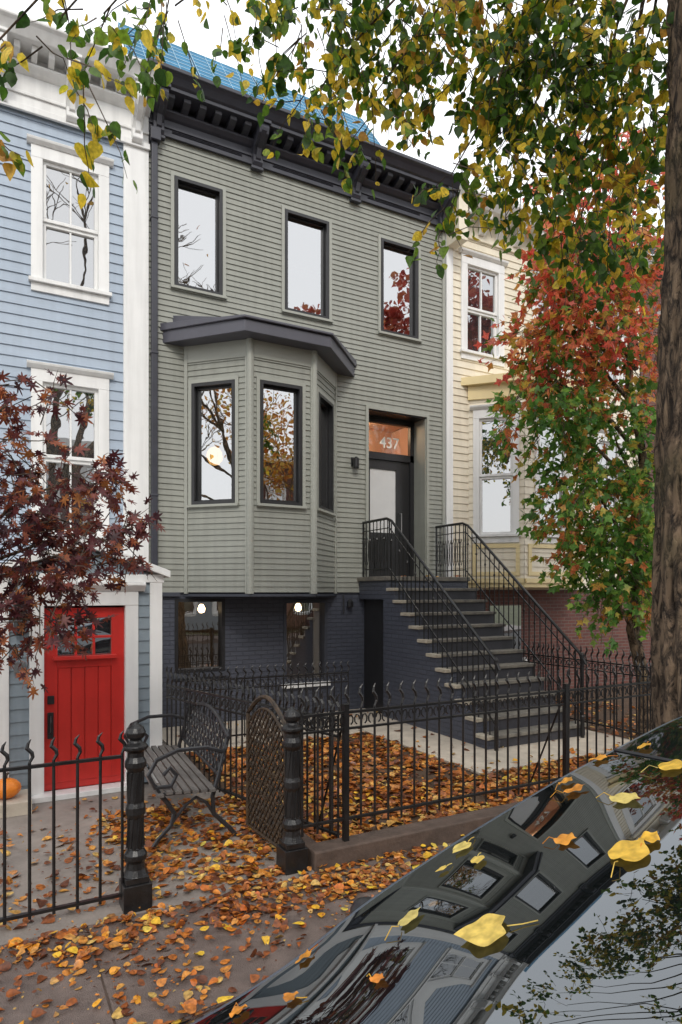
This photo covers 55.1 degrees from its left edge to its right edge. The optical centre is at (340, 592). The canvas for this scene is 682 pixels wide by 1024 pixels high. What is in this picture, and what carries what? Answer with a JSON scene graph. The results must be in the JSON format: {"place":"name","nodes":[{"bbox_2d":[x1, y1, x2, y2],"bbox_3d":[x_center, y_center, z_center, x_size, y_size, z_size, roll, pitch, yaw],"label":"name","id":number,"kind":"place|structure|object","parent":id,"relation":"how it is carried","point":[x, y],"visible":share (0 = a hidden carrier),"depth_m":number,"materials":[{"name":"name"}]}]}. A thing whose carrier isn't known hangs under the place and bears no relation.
{"place":"outdoors","nodes":[
{"label":"outdoors","id":0,"kind":"place"},
{"bbox_2d":[9,552,149,788],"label":"vestibule walls","id":1,"kind":"structure","parent":0,"point":[18,722],"depth_m":6.13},
{"bbox_2d":[0,741,316,944],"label":"yard paving","id":2,"kind":"structure","parent":0,"point":[65,819],"depth_m":4.77,"materials":[{"name":"concrete"}]},
{"bbox_2d":[0,789,31,817],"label":"door step","id":3,"kind":"object","parent":2,"relation":"on","point":[17,805],"depth_m":5.72,"materials":[{"name":"stone"}]},
{"bbox_2d":[0,772,21,798],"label":"pumpkin","id":4,"kind":"object","parent":3,"relation":"on","point":[13,787],"visible":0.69,"depth_m":5.77,"materials":[{"name":"orange plant"}]},
{"bbox_2d":[0,105,122,607],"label":"siding walls","id":5,"kind":"structure","parent":2,"relation":"on","point":[47,328],"depth_m":8.56,"materials":[{"name":"blue wood"}]},
{"bbox_2d":[27,133,113,305],"bbox_3d":[-3.610,-4.927,8.729,1.070,1.995,0.205,0,0,-28],"label":"window","id":6,"kind":"structure","parent":5,"relation":"attached to","point":[69,248],"depth_m":8.74,"materials":[{"name":"white paint"}]},
{"bbox_2d":[27,360,113,544],"bbox_3d":[-3.610,-1.822,8.729,1.070,2.385,0.205,0,0,-28],"label":"window","id":7,"kind":"structure","parent":5,"relation":"attached to","point":[89,388],"depth_m":8.77,"materials":[{"name":"white paint"}]},
{"bbox_2d":[0,6,155,150],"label":"cornice","id":8,"kind":"structure","parent":5,"relation":"attached to","point":[34,90],"depth_m":8.53,"materials":[{"name":"white paint"}]},
{"bbox_2d":[123,143,148,561],"bbox_3d":[-2.882,-2.160,9.149,0.340,8.220,0.156,0,0,-28],"label":"corner board","id":9,"kind":"object","parent":5,"relation":"attached to","point":[136,329],"visible":0.5,"depth_m":9.08,"materials":[{"name":"white paint"}]},
{"bbox_2d":[0,730,125,924],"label":"iron fence","id":10,"kind":"object","parent":2,"relation":"on","point":[54,908],"visible":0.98,"depth_m":3.84,"materials":[{"name":"black metal"}]},
{"bbox_2d":[0,368,164,699],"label":"japanese maple tree","id":11,"kind":"object","parent":2,"relation":"on","point":[35,528],"visible":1,"depth_m":4.53,"materials":[{"name":"red plant"}]},
{"bbox_2d":[0,539,169,803],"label":"vestibule trim","id":12,"kind":"structure","parent":2,"relation":"on","point":[128,599],"depth_m":6.46,"materials":[{"name":"white wood"}]},
{"bbox_2d":[14,602,25,673],"bbox_3d":[-2.975,0.393,6.053,0.120,0.715,0.092,0,0,-28],"label":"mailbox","id":13,"kind":"object","parent":12,"relation":"attached to","point":[16,668],"visible":0.27,"depth_m":6.04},
{"bbox_2d":[44,607,123,790],"bbox_3d":[-2.499,1.025,6.382,0.736,1.750,0.132,0,0,-28],"label":"red door","id":14,"kind":"structure","parent":12,"relation":"attached to","point":[83,698],"depth_m":6.42,"materials":[{"name":"paint"}]},
{"bbox_2d":[119,722,151,914],"bbox_3d":[-1.277,1.377,4.060,0.170,1.145,0.170,0,0,-28],"label":"iron gate post","id":15,"kind":"object","parent":2,"relation":"on","point":[135,888],"visible":0.98,"depth_m":4.01,"materials":[{"name":"black metal"}]},
{"bbox_2d":[0,792,329,930],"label":"fallen leaves","id":16,"kind":"object","parent":2,"relation":"on","point":[212,874],"visible":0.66,"depth_m":4.87,"materials":[{"name":"orange plant"}]},
{"bbox_2d":[123,702,236,848],"bbox_3d":[-1.465,1.486,5.769,0.711,0.950,1.630,0,0,-25],"label":"park bench","id":17,"kind":"object","parent":2,"relation":"on","point":[194,779],"visible":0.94,"depth_m":5.43,"materials":[{"name":"paint"}]},
{"bbox_2d":[246,695,286,846],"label":"iron gate","id":18,"kind":"structure","parent":2,"relation":"on","point":[259,781],"depth_m":4.99,"materials":[{"name":"black metal"}]},
{"bbox_2d":[276,706,307,874],"bbox_3d":[-0.345,1.377,4.607,0.170,1.145,0.170,0,0,-28],"label":"iron gate post","id":19,"kind":"object","parent":2,"relation":"on","point":[291,853],"visible":0.99,"depth_m":4.56,"materials":[{"name":"black metal"}]},
{"bbox_2d":[149,137,441,591],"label":"siding walls","id":20,"kind":"structure","parent":2,"relation":"on","point":[389,369],"depth_m":10.65,"materials":[{"name":"grey wood"}]},
{"bbox_2d":[149,125,160,565],"bbox_3d":[-2.612,-2.375,9.176,0.140,8.250,0.135,0,0,-28],"label":"downspout","id":21,"kind":"object","parent":20,"relation":"attached to","point":[154,136],"visible":0.77,"depth_m":9.15,"materials":[{"name":"grey paint"}]},
{"bbox_2d":[170,170,226,300],"bbox_3d":[-2.107,-5.190,9.598,0.830,1.690,0.220,0,0,-28],"label":"window","id":22,"kind":"structure","parent":20,"relation":"attached to","point":[198,186],"depth_m":9.60,"materials":[{"name":"black wood"}]},
{"bbox_2d":[160,314,356,376],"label":"bay roof","id":23,"kind":"structure","parent":20,"relation":"attached to","point":[334,354],"depth_m":9.20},
{"bbox_2d":[183,594,336,596],"bbox_3d":[-0.997,0.041,9.719,2.520,0.038,0.780,0,0,-28],"label":"bay base","id":24,"kind":"object","parent":20,"relation":"attached to","point":[241,595],"visible":1,"depth_m":9.32,"materials":[{"name":"black wood"}]},
{"bbox_2d":[184,338,336,593],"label":"bay trim","id":25,"kind":"structure","parent":20,"relation":"attached to","point":[249,349],"depth_m":9.41,"materials":[{"name":"grey wood"}]},
{"bbox_2d":[188,357,334,591],"bbox_3d":[-1.000,-1.805,9.720,2.485,3.610,0.740,0,0,-28],"label":"bay siding","id":26,"kind":"object","parent":20,"relation":"attached to","point":[216,549],"visible":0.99,"depth_m":9.35,"materials":[{"name":"grey wood"}]},
{"bbox_2d":[187,375,238,508],"bbox_3d":[-1.805,-2.130,9.375,0.800,1.850,0.220,0,0,17],"label":"bay window","id":27,"kind":"structure","parent":26,"relation":"in","point":[195,389],"depth_m":9.38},
{"bbox_2d":[256,375,306,509],"bbox_3d":[-0.886,-2.130,9.435,0.770,1.850,0.220,0,0,-28],"label":"bay window","id":28,"kind":"structure","parent":26,"relation":"in","point":[298,389],"depth_m":9.46,"materials":[{"name":"grey wood"}]},
{"bbox_2d":[317,387,336,516],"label":"bay window","id":29,"kind":"structure","parent":26,"relation":"in","point":[325,454],"depth_m":10.35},
{"bbox_2d":[162,592,363,727],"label":"basement wall","id":30,"kind":"structure","parent":20,"relation":"attached to","point":[254,631],"depth_m":10.07,"materials":[{"name":"brick"}]},
{"bbox_2d":[173,598,227,678],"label":"basement window","id":31,"kind":"structure","parent":30,"relation":"attached to","point":[221,633],"depth_m":9.68,"materials":[{"name":"wood"}]},
{"bbox_2d":[282,600,330,688],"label":"basement window","id":32,"kind":"structure","parent":30,"relation":"attached to","point":[323,632],"depth_m":10.56,"materials":[{"name":"wood"}]},
{"bbox_2d":[343,594,352,613],"bbox_3d":[0.121,0.185,10.675,0.158,0.330,0.096,0,0,-28],"label":"meter box","id":33,"kind":"object","parent":30,"relation":"attached to","point":[349,603],"visible":1,"depth_m":10.66,"materials":[{"name":"black metal"}]},
{"bbox_2d":[169,173,384,274],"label":"roof","id":34,"kind":"structure","parent":20,"relation":"on","point":[196,217],"depth_m":12.71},
{"bbox_2d":[118,22,380,144],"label":"solar panels","id":35,"kind":"object","parent":34,"relation":"on","point":[176,56],"visible":0.34,"depth_m":10.39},
{"bbox_2d":[164,239,433,676],"bbox_3d":[-2.583,-2.550,14.436,5.080,9.000,8.730,0,0,-28],"label":"interior","id":36,"kind":"object","parent":20,"relation":"attached to","point":[196,264],"visible":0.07,"depth_m":13.25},
{"bbox_2d":[206,390,222,465],"bbox_3d":[-2.069,-2.865,10.698,0.270,1.570,0.270,0,0,39],"label":"pendant lamp","id":37,"kind":"object","parent":36,"relation":"hanging from","point":[214,455],"visible":0.98,"depth_m":10.62,"materials":[{"name":"white glass"}]},
{"bbox_2d":[178,602,305,678],"bbox_3d":[-1.696,0.930,10.955,3.200,2.040,1.700,0,0,-28],"label":"basement interior","id":38,"kind":"object","parent":36,"relation":"attached to","point":[197,634],"visible":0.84,"depth_m":11.51,"materials":[{"name":"grey"}]},
{"bbox_2d":[369,423,407,455],"bbox_3d":[0.472,-1.740,12.191,1.820,3.020,1.180,0,0,-28],"label":"hallway","id":39,"kind":"object","parent":36,"relation":"on","point":[378,433],"visible":0.02,"depth_m":12.88,"materials":[{"name":"orange"}]},
{"bbox_2d":[146,58,459,231],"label":"cornice","id":40,"kind":"structure","parent":20,"relation":"attached to","point":[221,119],"depth_m":9.92,"materials":[{"name":"grey paint"}]},
{"bbox_2d":[162,232,444,596],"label":"corner trim","id":41,"kind":"structure","parent":20,"relation":"attached to","point":[170,594],"depth_m":11.62,"materials":[{"name":"wood"}]},
{"bbox_2d":[281,204,332,323],"bbox_3d":[-0.566,-5.190,10.428,0.890,1.690,0.220,0,0,-28],"label":"window","id":42,"kind":"structure","parent":20,"relation":"attached to","point":[324,224],"depth_m":10.45,"materials":[{"name":"black wood"}]},
{"bbox_2d":[351,457,358,468],"bbox_3d":[0.240,-2.125,10.713,0.100,0.190,0.133,0,0,-28],"label":"wall sconce","id":43,"kind":"object","parent":20,"relation":"attached to","point":[355,462],"depth_m":10.66,"materials":[{"name":"black metal"}]},
{"bbox_2d":[365,405,428,576],"bbox_3d":[0.860,-1.660,11.406,1.290,2.920,0.530,0,0,-28],"label":"entry door","id":44,"kind":"structure","parent":20,"relation":"in","point":[397,489],"depth_m":11.57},
{"bbox_2d":[379,437,398,448],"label":"house numerals","id":45,"kind":"object","parent":44,"relation":"attached to","point":[383,441],"visible":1,"depth_m":11.55,"materials":[{"name":"plastic"}]},
{"bbox_2d":[378,234,421,343],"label":"window","id":46,"kind":"structure","parent":20,"relation":"attached to","point":[395,245],"depth_m":11.29,"materials":[{"name":"black wood"}]},
{"bbox_2d":[0,842,453,1023],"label":"sidewalk","id":47,"kind":"structure","parent":0,"point":[242,969],"depth_m":3.44,"materials":[{"name":"grey concrete"}]},
{"bbox_2d":[0,756,530,1023],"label":"leaf debris","id":48,"kind":"object","parent":47,"relation":"on","point":[118,996],"visible":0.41,"depth_m":3.91,"materials":[{"name":"orange plant"}]},
{"bbox_2d":[0,744,619,1023],"bbox_3d":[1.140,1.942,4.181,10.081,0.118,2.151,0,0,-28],"label":"fallen leaves","id":49,"kind":"object","parent":47,"relation":"on","point":[224,913],"visible":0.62,"depth_m":3.77,"materials":[{"name":"orange plant"}]},
{"bbox_2d":[0,0,681,729],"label":"street tree","id":50,"kind":"object","parent":47,"relation":"on","point":[498,98],"visible":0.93,"depth_m":4.82,"materials":[{"name":"green plant"}]},
{"bbox_2d":[0,0,668,243],"label":"sky","id":51,"kind":"structure","parent":0,"point":[200,40],"materials":[{"name":"white"}]},
{"bbox_2d":[162,708,629,774],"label":"concrete path","id":52,"kind":"structure","parent":0,"point":[444,746],"depth_m":8.28,"materials":[{"name":"grey concrete"}]},
{"bbox_2d":[357,517,588,750],"bbox_3d":[1.706,0.390,9.973,1.770,3.119,3.857,0,0,-28],"label":"entry stoop","id":53,"kind":"object","parent":52,"relation":"on","point":[432,629],"visible":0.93,"depth_m":9.56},
{"bbox_2d":[186,685,637,872],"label":"yard soil","id":54,"kind":"structure","parent":0,"point":[419,778],"depth_m":7.16,"materials":[{"name":"brown soil"}]},
{"bbox_2d":[185,661,349,740],"bbox_3d":[-0.890,1.379,8.425,2.235,0.901,0.028,0,0,-25],"label":"iron fence","id":55,"kind":"object","parent":54,"relation":"on","point":[283,678],"visible":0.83,"depth_m":8.49,"materials":[{"name":"black metal"}]},
{"bbox_2d":[250,801,520,871],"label":"garden kerb","id":56,"kind":"structure","parent":54,"relation":"on","point":[356,848],"depth_m":4.93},
{"bbox_2d":[165,666,340,837],"bbox_3d":[-0.899,1.290,5.762,0.028,1.081,2.584,0,0,-44],"label":"iron fence","id":57,"kind":"object","parent":56,"relation":"on","point":[176,692],"visible":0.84,"depth_m":5.72,"materials":[{"name":"black metal"}]},
{"bbox_2d":[299,663,650,841],"bbox_3d":[2.946,1.266,6.605,7.602,1.174,0.478,0,0,-28],"label":"iron fence","id":58,"kind":"object","parent":56,"relation":"on","point":[345,712],"visible":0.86,"depth_m":5.28,"materials":[{"name":"black metal"}]},
{"bbox_2d":[514,640,650,734],"bbox_3d":[3.274,1.289,9.360,0.028,1.081,4.871,0,0,-28],"label":"iron fence","id":59,"kind":"object","parent":56,"relation":"on","point":[591,661],"visible":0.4,"depth_m":8.91,"materials":[{"name":"black metal"}]},
{"bbox_2d":[177,696,641,840],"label":"fallen leaves","id":60,"kind":"object","parent":54,"relation":"on","point":[395,761],"visible":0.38,"depth_m":6.71,"materials":[{"name":"orange plant"}]},
{"bbox_2d":[477,590,635,690],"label":"basement wall","id":61,"kind":"structure","parent":54,"relation":"on","point":[559,613],"depth_m":13.06,"materials":[{"name":"red brick"}]},
{"bbox_2d":[472,114,664,735],"bbox_3d":[3.525,-2.174,8.692,3.727,8.275,2.542,0,0,-28],"label":"maple tree","id":62,"kind":"object","parent":54,"relation":"on","point":[631,487],"visible":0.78,"depth_m":8.36,"materials":[{"name":"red plant"}]},
{"bbox_2d":[638,244,663,672],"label":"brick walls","id":63,"kind":"structure","parent":54,"relation":"on","point":[646,644],"depth_m":14.32,"materials":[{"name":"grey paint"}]},
{"bbox_2d":[468,396,580,578],"bbox_3d":[3.724,-1.975,12.278,2.818,3.550,0.716,0,0,-28],"label":"bay siding","id":64,"kind":"object","parent":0,"point":[506,557],"visible":0.26,"depth_m":11.76,"materials":[{"name":"beige wood"}]},
{"bbox_2d":[470,401,521,542],"bbox_3d":[2.797,-2.147,11.782,0.910,2.515,0.205,0,0,17],"label":"window","id":65,"kind":"structure","parent":64,"relation":"in","point":[495,505],"depth_m":11.84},
{"bbox_2d":[534,413,571,543],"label":"bay window","id":66,"kind":"structure","parent":64,"relation":"in","point":[546,508],"depth_m":11.96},
{"label":"road","id":67,"kind":"structure","parent":0,"visible":0},
{"bbox_2d":[169,716,681,1023],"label":"parked car","id":68,"kind":"object","parent":67,"relation":"on","point":[595,943],"visible":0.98,"depth_m":1.36,"materials":[{"name":"black paint"}]},
{"bbox_2d":[229,741,659,1017],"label":"fallen leaves","id":69,"kind":"object","parent":68,"relation":"on","point":[566,839],"visible":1,"depth_m":1.51,"materials":[{"name":"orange plant"}]},
{"bbox_2d":[385,759,681,946],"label":"fallen leaves","id":70,"kind":"object","parent":68,"relation":"on","point":[485,930],"visible":1,"depth_m":1.38,"materials":[{"name":"yellow plant"}]},
{"label":"ground","id":71,"kind":"structure","parent":0,"visible":0},
{"bbox_2d":[453,239,639,589],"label":"siding walls","id":72,"kind":"structure","parent":71,"relation":"on","point":[462,368],"depth_m":11.88,"materials":[{"name":"beige wood"}]},
{"bbox_2d":[445,193,467,576],"bbox_3d":[2.016,-2.500,11.591,0.200,8.900,0.500,0,0,-28],"label":"corner board","id":73,"kind":"object","parent":72,"relation":"attached to","point":[451,243],"visible":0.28,"depth_m":11.66,"materials":[{"name":"white paint"}]},
{"bbox_2d":[458,246,508,366],"bbox_3d":[2.615,-5.237,12.081,1.120,1.995,0.205,0,0,-28],"label":"window","id":74,"kind":"structure","parent":72,"relation":"attached to","point":[482,288],"depth_m":12.10,"materials":[{"name":"white paint"}]},
{"bbox_2d":[460,372,585,587],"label":"bay trim","id":75,"kind":"structure","parent":72,"relation":"attached to","point":[481,387],"depth_m":11.75,"materials":[{"name":"beige wood"}]},
{"bbox_2d":[530,270,570,378],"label":"window","id":76,"kind":"structure","parent":72,"relation":"attached to","point":[539,305],"depth_m":12.84,"materials":[{"name":"white paint"}]},
{"bbox_2d":[457,183,657,272],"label":"cornice","id":77,"kind":"structure","parent":72,"relation":"attached to","point":[486,238],"depth_m":12.06,"materials":[{"name":"beige wood"}]},
{"bbox_2d":[593,429,625,540],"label":"window","id":78,"kind":"structure","parent":72,"relation":"attached to","point":[611,454],"depth_m":13.73,"materials":[{"name":"white paint"}]},
{"bbox_2d":[593,301,625,391],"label":"window","id":79,"kind":"structure","parent":72,"relation":"attached to","point":[617,376],"depth_m":13.86,"materials":[{"name":"white paint"}]}
]}

